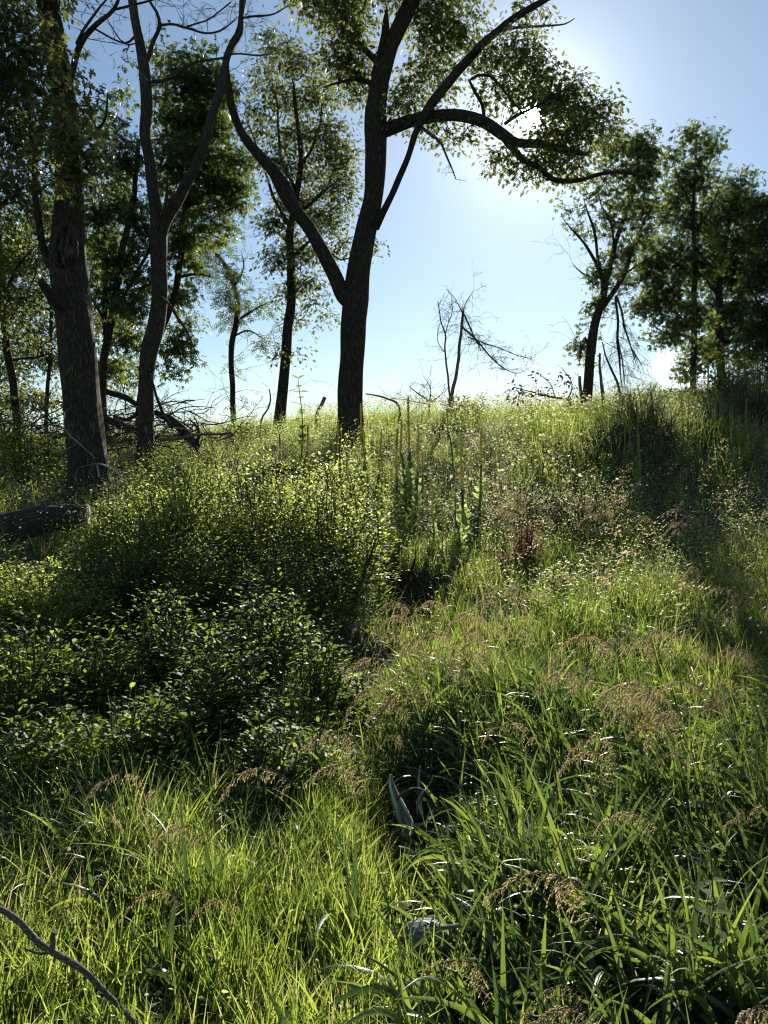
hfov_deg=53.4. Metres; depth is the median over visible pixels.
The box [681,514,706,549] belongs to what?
seed head grass
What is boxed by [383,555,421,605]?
fallen branch
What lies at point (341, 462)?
mullein
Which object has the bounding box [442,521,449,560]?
mullein
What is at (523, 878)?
seed head grass
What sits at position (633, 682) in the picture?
seed head grass
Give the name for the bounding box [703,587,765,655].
seed head grass
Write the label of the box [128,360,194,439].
fallen branch
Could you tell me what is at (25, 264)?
background tree
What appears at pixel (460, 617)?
seed head grass
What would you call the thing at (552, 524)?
seed head grass
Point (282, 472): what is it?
leafy bush
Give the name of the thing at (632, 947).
reed grass
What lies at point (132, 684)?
thicket floor
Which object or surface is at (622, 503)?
seed head grass
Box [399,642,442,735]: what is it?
seed head grass
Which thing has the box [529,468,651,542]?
weedy bush
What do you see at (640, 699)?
seed head grass
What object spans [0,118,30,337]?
background tree
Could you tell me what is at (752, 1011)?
seed head grass
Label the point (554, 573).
curled leaf plant
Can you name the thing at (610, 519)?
seed head grass
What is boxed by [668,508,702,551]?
seed head grass
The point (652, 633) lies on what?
seed head grass
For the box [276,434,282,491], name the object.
mullein
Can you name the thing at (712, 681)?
seed head grass
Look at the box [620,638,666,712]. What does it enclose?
seed head grass
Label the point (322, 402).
dead snag
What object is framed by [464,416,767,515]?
brown seed haze
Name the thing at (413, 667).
seed head grass
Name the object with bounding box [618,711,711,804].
seed head grass
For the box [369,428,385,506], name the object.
mullein
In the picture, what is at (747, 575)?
seed head grass
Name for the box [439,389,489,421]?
skyline bush
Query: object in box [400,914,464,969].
rock
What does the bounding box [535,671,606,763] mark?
seed head grass
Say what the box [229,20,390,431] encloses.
shaggy oak tree
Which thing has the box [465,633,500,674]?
seed head grass
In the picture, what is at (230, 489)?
leafy bush
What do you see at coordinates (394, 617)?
seed head grass
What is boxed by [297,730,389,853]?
seed head grass
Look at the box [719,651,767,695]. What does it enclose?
seed head grass
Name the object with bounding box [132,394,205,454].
fallen branch
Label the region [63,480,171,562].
leafy bush
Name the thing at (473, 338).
bare sapling
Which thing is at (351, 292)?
oak tree
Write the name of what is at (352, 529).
leafy bush
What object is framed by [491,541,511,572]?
leaf plant
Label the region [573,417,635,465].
feathery bush
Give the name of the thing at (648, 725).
seed head grass
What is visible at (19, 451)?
skyline bush
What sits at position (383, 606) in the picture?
seed head grass
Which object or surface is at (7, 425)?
skyline bush
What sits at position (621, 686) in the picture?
seed head grass
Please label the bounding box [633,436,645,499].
mullein
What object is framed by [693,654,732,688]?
seed head grass
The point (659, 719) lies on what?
seed head grass
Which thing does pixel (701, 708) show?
seed head grass
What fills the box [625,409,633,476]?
mullein
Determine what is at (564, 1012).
seed head grass
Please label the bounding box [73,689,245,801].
young bush
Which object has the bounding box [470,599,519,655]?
seed head grass
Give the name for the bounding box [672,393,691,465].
mullein
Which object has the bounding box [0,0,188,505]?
old oak tree
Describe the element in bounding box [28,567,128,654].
leafy bush
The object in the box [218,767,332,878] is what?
seed head grass
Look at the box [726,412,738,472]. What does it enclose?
mullein
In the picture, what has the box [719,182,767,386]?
tall ash tree
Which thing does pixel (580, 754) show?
seed head grass
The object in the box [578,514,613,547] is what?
seed head grass
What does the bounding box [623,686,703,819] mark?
seed head grass
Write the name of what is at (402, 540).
mullein
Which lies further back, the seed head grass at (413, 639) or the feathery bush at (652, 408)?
the feathery bush at (652, 408)
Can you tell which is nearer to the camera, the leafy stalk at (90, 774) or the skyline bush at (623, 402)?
the leafy stalk at (90, 774)
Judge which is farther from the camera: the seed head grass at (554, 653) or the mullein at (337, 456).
the mullein at (337, 456)
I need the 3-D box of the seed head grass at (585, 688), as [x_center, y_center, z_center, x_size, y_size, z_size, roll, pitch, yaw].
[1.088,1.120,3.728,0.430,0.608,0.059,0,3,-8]
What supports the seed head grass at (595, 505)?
on the ground at (662, 459)
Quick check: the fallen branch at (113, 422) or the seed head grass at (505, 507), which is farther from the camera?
the fallen branch at (113, 422)
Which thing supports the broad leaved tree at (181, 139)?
on the ground at (662, 459)
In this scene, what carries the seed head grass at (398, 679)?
on the ground at (662, 459)
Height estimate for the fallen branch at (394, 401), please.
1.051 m
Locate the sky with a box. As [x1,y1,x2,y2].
[0,0,767,436]
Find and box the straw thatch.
[0,626,767,1023]
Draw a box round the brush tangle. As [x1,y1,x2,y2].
[0,341,279,475]
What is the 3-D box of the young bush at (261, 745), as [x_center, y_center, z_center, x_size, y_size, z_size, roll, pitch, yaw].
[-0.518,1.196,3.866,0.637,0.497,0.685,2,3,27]
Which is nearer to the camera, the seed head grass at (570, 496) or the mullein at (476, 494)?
the seed head grass at (570, 496)
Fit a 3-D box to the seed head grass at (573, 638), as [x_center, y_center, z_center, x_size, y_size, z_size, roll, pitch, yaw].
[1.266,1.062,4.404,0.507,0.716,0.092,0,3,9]
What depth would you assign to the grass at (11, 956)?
2.52 m
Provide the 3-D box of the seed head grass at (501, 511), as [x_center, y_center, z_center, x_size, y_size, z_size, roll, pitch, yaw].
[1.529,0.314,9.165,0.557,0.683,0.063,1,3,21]
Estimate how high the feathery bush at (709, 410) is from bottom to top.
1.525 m
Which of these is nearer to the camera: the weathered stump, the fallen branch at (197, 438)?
the weathered stump
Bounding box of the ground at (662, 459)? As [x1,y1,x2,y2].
[0,397,767,1023]
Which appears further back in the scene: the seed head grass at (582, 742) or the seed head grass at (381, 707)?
the seed head grass at (381, 707)
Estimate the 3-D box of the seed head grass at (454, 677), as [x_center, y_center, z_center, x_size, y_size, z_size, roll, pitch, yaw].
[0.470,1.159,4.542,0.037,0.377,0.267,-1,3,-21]
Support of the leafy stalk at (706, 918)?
on the ground at (662, 459)
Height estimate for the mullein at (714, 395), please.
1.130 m
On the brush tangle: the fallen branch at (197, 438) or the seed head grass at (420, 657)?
the fallen branch at (197, 438)
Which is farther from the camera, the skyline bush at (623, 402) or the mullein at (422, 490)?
the skyline bush at (623, 402)
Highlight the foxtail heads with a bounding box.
[294,379,658,496]
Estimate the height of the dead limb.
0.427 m
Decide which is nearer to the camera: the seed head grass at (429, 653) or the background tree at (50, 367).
the seed head grass at (429, 653)
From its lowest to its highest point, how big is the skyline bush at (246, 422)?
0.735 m
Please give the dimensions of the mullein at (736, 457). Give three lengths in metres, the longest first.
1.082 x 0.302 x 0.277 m
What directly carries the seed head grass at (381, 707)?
on the ground at (662, 459)
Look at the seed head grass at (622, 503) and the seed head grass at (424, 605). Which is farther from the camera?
the seed head grass at (622, 503)
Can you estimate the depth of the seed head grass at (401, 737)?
3.99 m
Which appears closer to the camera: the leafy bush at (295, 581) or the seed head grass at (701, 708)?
the seed head grass at (701, 708)
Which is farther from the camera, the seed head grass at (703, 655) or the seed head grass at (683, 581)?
the seed head grass at (683, 581)
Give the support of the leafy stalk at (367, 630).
on the ground at (662, 459)
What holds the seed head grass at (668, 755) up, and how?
on the ground at (662, 459)
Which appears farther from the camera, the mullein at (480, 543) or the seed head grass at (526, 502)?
the seed head grass at (526, 502)
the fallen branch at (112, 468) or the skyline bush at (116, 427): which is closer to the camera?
the fallen branch at (112, 468)
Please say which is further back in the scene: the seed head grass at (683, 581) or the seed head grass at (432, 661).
the seed head grass at (683, 581)
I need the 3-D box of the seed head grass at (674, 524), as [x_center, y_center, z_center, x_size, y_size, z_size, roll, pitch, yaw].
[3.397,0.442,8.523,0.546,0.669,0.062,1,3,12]
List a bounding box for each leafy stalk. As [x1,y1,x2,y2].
[86,758,93,807]
[243,643,259,692]
[290,375,314,457]
[361,586,375,648]
[421,438,432,489]
[483,602,492,641]
[657,561,666,593]
[670,921,694,1023]
[692,842,734,976]
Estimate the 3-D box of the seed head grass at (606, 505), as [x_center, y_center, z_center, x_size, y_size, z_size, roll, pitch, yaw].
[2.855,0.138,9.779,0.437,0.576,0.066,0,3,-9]
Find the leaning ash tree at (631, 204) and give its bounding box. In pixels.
[535,118,697,410]
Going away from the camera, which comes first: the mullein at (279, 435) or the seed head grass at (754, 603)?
the seed head grass at (754, 603)
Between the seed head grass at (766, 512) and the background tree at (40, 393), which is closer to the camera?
the seed head grass at (766, 512)
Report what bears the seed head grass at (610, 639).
on the ground at (662, 459)
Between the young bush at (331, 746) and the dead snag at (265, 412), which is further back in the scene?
the dead snag at (265, 412)
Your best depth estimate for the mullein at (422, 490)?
11.02 m
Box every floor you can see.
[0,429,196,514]
[0,487,767,796]
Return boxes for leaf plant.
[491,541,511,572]
[536,554,572,592]
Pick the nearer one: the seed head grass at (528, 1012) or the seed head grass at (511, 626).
the seed head grass at (528, 1012)
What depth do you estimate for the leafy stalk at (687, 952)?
2.10 m
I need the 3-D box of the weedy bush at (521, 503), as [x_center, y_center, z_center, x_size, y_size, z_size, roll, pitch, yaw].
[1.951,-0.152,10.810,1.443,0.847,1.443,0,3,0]
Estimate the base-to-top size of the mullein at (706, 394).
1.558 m
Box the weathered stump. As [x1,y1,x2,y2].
[381,766,451,842]
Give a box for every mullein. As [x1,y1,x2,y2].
[264,441,265,466]
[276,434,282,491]
[295,426,308,498]
[329,419,338,483]
[333,427,345,493]
[355,432,370,499]
[357,403,376,487]
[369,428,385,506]
[375,449,386,518]
[387,428,405,527]
[398,512,406,554]
[399,419,412,513]
[400,396,415,506]
[402,429,428,531]
[418,452,430,518]
[427,487,440,549]
[438,518,445,556]
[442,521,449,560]
[446,408,459,476]
[450,432,474,544]
[454,496,468,559]
[468,426,487,518]
[476,512,484,553]
[618,420,630,476]
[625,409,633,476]
[630,411,645,477]
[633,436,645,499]
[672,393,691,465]
[684,395,695,454]
[698,357,712,421]
[711,378,716,417]
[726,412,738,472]
[726,416,741,479]
[739,398,754,467]
[758,418,767,466]
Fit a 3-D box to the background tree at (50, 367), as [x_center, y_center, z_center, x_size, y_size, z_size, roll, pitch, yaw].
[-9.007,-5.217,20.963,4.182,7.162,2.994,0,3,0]
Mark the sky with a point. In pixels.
(676, 61)
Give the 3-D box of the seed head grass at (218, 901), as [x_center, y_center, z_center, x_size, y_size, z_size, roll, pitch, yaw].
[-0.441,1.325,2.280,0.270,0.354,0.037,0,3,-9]
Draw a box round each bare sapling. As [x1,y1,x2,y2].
[422,281,463,418]
[434,270,554,421]
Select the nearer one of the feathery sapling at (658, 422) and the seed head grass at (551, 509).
the seed head grass at (551, 509)
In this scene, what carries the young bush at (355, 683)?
on the ground at (662, 459)
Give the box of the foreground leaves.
[0,704,767,1023]
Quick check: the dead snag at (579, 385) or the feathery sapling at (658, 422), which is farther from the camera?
the dead snag at (579, 385)
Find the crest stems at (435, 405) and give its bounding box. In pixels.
[10,364,767,436]
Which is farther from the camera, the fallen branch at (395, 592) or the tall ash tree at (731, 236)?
the tall ash tree at (731, 236)
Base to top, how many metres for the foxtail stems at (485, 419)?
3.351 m
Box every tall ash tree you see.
[618,116,735,392]
[675,163,767,383]
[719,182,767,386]
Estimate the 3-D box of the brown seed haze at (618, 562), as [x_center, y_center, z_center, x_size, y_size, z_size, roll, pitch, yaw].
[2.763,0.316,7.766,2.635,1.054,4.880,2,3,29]
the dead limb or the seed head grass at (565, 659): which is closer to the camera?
the dead limb
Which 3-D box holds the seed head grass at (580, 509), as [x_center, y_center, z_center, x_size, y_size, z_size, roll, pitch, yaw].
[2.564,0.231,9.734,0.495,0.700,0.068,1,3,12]
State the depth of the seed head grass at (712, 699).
3.55 m
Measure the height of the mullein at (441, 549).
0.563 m
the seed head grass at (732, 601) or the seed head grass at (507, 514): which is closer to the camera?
the seed head grass at (732, 601)
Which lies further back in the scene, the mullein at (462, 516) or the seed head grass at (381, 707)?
the mullein at (462, 516)
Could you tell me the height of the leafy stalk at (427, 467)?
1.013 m
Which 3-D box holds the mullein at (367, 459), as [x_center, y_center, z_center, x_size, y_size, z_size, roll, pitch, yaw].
[-0.284,-1.045,12.588,0.330,1.479,0.390,0,3,-5]
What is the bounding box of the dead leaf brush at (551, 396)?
[504,360,584,411]
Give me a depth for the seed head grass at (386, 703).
3.96 m
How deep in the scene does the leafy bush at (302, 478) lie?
9.71 m
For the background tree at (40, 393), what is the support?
on the ground at (662, 459)
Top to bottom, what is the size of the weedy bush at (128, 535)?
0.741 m
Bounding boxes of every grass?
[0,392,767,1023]
[0,519,767,781]
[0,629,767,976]
[0,637,767,1023]
[0,717,767,1023]
[34,383,767,440]
[84,774,190,864]
[119,889,222,989]
[151,826,248,930]
[190,898,278,991]
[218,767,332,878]
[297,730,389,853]
[303,764,399,890]
[342,657,411,707]
[344,687,407,745]
[365,702,449,796]
[372,690,449,769]
[374,634,423,668]
[377,601,424,642]
[379,614,440,675]
[379,734,416,781]
[380,676,459,779]
[395,665,451,722]
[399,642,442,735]
[405,633,490,714]
[406,629,481,703]
[411,600,475,674]
[420,958,506,1023]
[421,647,484,719]
[421,656,473,698]
[444,612,510,675]
[445,667,481,702]
[447,640,520,703]
[453,653,506,721]
[453,673,471,720]
[461,618,511,666]
[461,628,491,664]
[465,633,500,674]
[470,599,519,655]
[481,722,564,807]
[482,870,636,1022]
[489,510,523,528]
[494,503,526,526]
[494,625,550,696]
[498,513,533,542]
[500,491,535,525]
[503,504,536,535]
[504,580,525,633]
[508,493,543,538]
[516,617,542,646]
[520,591,576,655]
[521,984,602,1023]
[527,1005,608,1023]
[535,517,565,553]
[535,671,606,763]
[538,503,567,537]
[542,656,616,731]
[545,667,598,734]
[548,649,569,689]
[554,491,588,519]
[555,574,590,613]
[559,634,638,716]
[559,751,653,849]
[561,634,641,718]
[564,680,643,785]
[565,503,601,541]
[567,735,633,805]
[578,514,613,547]
[579,500,613,541]
[592,500,621,537]
[592,511,630,546]
[593,811,705,934]
[594,683,686,760]
[595,637,647,699]
[600,693,703,813]
[604,709,667,774]
[608,494,638,534]
[614,697,670,758]
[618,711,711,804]
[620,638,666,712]
[620,680,664,732]
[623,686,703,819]
[624,694,674,745]
[626,724,693,793]
[640,630,695,690]
[643,709,700,780]
[645,680,747,788]
[653,749,722,820]
[663,522,710,567]
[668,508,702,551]
[668,530,689,559]
[675,575,693,606]
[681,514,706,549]
[682,567,708,619]
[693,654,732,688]
[693,677,767,737]
[693,699,746,752]
[701,685,735,769]
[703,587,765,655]
[709,647,767,680]
[718,535,766,574]
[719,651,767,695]
[720,569,767,609]
[723,806,767,833]
[735,1005,767,1023]
[736,618,766,640]
[738,704,767,716]
[743,599,765,611]
[747,582,767,602]
[749,511,767,521]
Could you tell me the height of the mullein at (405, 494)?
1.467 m
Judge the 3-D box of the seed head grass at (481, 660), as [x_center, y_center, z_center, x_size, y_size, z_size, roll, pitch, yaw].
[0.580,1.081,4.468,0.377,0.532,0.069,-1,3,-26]
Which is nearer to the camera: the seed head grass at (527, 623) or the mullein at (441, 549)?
the seed head grass at (527, 623)
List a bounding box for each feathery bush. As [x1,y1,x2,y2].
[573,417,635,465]
[601,376,699,444]
[665,365,761,440]
[715,332,767,428]
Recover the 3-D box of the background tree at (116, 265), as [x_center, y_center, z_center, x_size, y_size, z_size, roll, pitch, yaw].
[-6.160,-6.101,18.722,3.378,9.458,3.008,0,3,0]
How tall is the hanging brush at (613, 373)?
3.080 m
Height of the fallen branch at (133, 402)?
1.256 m
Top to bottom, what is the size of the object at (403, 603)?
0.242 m
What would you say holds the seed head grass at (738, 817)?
on the ground at (662, 459)
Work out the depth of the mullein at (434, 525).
9.37 m
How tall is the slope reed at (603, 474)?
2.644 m
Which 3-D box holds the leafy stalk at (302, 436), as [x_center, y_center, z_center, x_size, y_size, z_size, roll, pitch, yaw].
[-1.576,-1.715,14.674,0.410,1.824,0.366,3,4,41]
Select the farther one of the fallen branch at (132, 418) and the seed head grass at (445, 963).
the fallen branch at (132, 418)
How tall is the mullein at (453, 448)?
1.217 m
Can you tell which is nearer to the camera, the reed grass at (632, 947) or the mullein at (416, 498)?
the reed grass at (632, 947)
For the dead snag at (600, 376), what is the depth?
19.43 m
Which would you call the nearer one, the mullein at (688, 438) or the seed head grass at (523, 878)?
the seed head grass at (523, 878)
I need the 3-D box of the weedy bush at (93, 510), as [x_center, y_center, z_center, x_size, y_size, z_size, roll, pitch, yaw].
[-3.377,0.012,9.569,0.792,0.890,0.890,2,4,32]
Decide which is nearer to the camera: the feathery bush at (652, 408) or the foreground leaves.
the foreground leaves
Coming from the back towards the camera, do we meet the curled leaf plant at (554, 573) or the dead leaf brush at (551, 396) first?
the dead leaf brush at (551, 396)
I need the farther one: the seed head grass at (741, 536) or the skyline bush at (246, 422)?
the skyline bush at (246, 422)
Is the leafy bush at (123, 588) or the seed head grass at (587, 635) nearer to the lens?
the seed head grass at (587, 635)
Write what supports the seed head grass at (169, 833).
on the ground at (662, 459)
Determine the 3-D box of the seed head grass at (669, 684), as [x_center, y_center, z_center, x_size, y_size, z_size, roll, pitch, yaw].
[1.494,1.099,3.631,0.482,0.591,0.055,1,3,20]
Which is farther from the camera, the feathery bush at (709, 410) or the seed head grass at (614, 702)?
the feathery bush at (709, 410)
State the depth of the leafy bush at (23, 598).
6.50 m
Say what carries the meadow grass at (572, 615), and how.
on the ground at (662, 459)
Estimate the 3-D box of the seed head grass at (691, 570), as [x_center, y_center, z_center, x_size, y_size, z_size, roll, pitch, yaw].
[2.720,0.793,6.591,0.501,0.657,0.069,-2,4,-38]
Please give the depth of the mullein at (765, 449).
12.83 m
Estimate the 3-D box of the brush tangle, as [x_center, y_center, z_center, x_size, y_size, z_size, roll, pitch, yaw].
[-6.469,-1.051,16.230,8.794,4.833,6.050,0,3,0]
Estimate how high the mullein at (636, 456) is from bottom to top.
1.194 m
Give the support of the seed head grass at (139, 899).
on the ground at (662, 459)
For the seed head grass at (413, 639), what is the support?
on the ground at (662, 459)
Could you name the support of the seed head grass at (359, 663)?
on the ground at (662, 459)
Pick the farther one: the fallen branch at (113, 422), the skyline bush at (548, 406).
the skyline bush at (548, 406)
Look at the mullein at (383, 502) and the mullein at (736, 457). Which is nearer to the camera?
the mullein at (383, 502)
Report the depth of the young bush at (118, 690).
4.70 m
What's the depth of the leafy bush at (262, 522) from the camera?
7.77 m
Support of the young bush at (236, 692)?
on the ground at (662, 459)
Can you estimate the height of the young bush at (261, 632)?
1.070 m
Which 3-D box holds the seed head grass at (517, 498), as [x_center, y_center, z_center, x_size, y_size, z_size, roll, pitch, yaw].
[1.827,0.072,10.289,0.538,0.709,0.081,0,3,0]
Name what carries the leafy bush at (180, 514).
on the ground at (662, 459)
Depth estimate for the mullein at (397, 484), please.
10.61 m
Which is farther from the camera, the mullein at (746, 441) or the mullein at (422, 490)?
the mullein at (746, 441)
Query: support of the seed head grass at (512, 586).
on the ground at (662, 459)
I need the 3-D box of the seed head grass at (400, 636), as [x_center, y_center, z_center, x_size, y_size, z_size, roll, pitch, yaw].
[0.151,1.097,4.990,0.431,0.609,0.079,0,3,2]
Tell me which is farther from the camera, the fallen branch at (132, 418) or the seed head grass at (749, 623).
the fallen branch at (132, 418)
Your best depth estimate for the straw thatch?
2.97 m
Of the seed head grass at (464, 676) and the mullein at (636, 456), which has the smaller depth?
the seed head grass at (464, 676)
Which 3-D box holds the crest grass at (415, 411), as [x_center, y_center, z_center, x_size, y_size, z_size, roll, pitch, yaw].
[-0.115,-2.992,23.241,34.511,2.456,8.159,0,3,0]
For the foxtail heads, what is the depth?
15.24 m
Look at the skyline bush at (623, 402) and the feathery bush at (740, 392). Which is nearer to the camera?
the feathery bush at (740, 392)
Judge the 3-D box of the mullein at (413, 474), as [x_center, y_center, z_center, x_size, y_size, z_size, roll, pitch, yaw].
[0.421,-0.875,11.543,0.443,1.774,0.412,-1,3,-11]
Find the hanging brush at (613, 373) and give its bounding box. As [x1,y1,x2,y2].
[595,323,651,402]
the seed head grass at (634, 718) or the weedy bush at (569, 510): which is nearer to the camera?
the seed head grass at (634, 718)
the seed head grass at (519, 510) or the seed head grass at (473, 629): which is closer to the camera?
the seed head grass at (473, 629)
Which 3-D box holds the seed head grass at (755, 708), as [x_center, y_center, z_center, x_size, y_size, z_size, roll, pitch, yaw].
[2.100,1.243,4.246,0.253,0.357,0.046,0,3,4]
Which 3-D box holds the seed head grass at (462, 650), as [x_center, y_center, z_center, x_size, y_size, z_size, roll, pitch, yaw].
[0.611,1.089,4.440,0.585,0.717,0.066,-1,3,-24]
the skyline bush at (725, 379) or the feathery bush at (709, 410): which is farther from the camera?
the skyline bush at (725, 379)
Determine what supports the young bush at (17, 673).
on the ground at (662, 459)
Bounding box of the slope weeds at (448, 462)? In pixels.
[0,369,767,555]
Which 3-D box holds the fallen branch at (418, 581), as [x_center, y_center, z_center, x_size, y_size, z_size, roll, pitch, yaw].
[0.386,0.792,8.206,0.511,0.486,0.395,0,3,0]
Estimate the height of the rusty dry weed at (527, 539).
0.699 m
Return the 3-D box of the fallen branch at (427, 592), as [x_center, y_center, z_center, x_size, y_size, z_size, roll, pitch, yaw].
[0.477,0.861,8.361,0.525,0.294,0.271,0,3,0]
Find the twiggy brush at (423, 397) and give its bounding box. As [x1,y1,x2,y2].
[378,360,450,421]
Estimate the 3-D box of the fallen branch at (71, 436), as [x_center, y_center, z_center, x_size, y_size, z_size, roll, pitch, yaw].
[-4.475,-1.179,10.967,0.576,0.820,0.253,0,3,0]
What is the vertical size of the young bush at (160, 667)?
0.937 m
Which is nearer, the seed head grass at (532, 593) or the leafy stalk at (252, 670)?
the leafy stalk at (252, 670)
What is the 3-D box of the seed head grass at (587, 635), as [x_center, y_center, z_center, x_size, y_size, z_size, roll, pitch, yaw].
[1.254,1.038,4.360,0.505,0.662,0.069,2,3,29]
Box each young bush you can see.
[0,587,118,743]
[0,678,111,804]
[24,613,174,724]
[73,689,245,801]
[96,575,229,706]
[123,618,307,765]
[177,549,332,698]
[200,700,346,799]
[268,600,366,728]
[297,711,382,787]
[312,658,384,739]
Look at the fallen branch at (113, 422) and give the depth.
15.68 m
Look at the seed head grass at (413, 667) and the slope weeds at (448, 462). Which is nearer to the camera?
the seed head grass at (413, 667)
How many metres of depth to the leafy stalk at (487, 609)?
6.36 m
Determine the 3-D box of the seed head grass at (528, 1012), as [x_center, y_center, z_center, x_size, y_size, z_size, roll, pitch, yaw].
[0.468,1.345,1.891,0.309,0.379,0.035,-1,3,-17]
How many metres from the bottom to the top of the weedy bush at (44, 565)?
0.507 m
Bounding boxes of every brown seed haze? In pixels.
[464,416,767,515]
[518,492,767,633]
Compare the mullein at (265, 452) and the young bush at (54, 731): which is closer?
the young bush at (54, 731)
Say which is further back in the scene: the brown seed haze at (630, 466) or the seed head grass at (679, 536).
the brown seed haze at (630, 466)
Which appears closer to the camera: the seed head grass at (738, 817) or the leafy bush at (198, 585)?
the seed head grass at (738, 817)
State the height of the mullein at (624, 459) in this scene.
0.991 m
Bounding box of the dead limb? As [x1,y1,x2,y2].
[0,905,140,1023]
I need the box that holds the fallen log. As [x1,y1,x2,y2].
[1,504,90,543]
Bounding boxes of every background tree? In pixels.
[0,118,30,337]
[0,158,211,420]
[0,187,62,444]
[0,193,137,436]
[81,77,207,428]
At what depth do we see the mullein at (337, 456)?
12.76 m
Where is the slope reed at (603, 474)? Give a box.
[32,391,767,503]
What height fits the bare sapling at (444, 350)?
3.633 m
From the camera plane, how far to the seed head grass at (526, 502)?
10.16 m
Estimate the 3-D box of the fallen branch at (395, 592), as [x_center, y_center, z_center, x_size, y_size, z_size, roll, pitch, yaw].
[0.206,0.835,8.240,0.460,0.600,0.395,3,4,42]
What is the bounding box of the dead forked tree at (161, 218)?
[107,0,303,470]
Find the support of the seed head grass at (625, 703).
on the ground at (662, 459)
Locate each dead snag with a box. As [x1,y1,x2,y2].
[252,383,274,431]
[315,396,325,429]
[578,376,582,411]
[598,353,604,405]
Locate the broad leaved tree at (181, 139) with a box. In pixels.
[127,34,264,419]
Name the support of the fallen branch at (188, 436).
on the ground at (662, 459)
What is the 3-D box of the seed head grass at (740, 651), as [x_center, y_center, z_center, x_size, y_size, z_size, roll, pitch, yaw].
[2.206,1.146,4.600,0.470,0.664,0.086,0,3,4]
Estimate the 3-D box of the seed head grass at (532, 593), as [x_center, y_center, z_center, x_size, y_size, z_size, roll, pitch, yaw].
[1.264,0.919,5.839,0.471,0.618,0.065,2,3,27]
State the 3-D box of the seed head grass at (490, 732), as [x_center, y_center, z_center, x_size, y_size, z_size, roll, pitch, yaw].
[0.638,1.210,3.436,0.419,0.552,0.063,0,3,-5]
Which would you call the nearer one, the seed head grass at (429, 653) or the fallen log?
the seed head grass at (429, 653)
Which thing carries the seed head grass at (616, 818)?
on the ground at (662, 459)
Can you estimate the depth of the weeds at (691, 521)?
8.46 m
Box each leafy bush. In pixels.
[0,554,92,636]
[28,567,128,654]
[52,498,202,632]
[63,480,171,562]
[98,446,276,589]
[113,458,230,533]
[120,520,270,630]
[165,438,360,591]
[186,440,287,533]
[228,502,380,639]
[237,451,361,523]
[249,463,299,484]
[261,417,410,606]
[296,460,405,546]
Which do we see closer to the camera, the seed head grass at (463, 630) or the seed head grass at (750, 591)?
the seed head grass at (463, 630)
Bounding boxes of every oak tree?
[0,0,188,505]
[204,0,644,449]
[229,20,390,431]
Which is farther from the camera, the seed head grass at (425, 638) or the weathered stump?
the seed head grass at (425, 638)
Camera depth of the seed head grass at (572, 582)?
6.58 m
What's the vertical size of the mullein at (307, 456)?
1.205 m
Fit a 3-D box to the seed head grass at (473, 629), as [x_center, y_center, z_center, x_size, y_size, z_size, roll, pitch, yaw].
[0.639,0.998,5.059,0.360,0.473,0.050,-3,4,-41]
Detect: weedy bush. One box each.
[14,551,112,592]
[70,477,140,540]
[100,508,161,566]
[473,471,574,528]
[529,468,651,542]
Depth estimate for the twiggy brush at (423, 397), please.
18.86 m
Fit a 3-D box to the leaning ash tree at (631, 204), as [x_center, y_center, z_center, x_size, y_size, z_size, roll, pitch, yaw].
[5.734,-6.005,19.684,4.461,7.953,3.225,0,3,0]
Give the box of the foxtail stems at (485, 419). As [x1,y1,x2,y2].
[293,384,658,522]
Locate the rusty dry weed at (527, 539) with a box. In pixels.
[505,515,551,570]
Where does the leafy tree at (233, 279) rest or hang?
on the ground at (662, 459)
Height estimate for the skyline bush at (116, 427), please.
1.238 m
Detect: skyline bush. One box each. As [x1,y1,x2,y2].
[0,375,54,440]
[0,407,66,478]
[102,405,137,445]
[211,413,261,437]
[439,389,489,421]
[509,399,581,418]
[588,391,665,413]
[625,376,699,400]
[685,353,767,400]
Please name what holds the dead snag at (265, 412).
on the ground at (662, 459)
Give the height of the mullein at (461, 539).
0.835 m
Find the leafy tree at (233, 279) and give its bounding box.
[182,216,282,429]
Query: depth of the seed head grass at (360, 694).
4.07 m
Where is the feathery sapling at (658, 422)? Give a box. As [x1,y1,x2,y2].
[601,396,724,442]
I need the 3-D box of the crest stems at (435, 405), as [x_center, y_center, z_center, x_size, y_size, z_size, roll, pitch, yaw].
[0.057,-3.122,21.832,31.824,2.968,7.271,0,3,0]
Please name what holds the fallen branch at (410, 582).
on the ground at (662, 459)
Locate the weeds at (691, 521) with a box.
[0,476,767,640]
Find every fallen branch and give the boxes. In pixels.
[52,406,94,457]
[75,462,131,490]
[103,375,155,422]
[103,376,163,438]
[104,405,172,449]
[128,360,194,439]
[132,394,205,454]
[137,405,231,474]
[177,416,209,451]
[365,387,409,425]
[382,564,413,593]
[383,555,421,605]
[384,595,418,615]
[396,526,426,597]
[399,568,438,601]
[410,581,444,601]

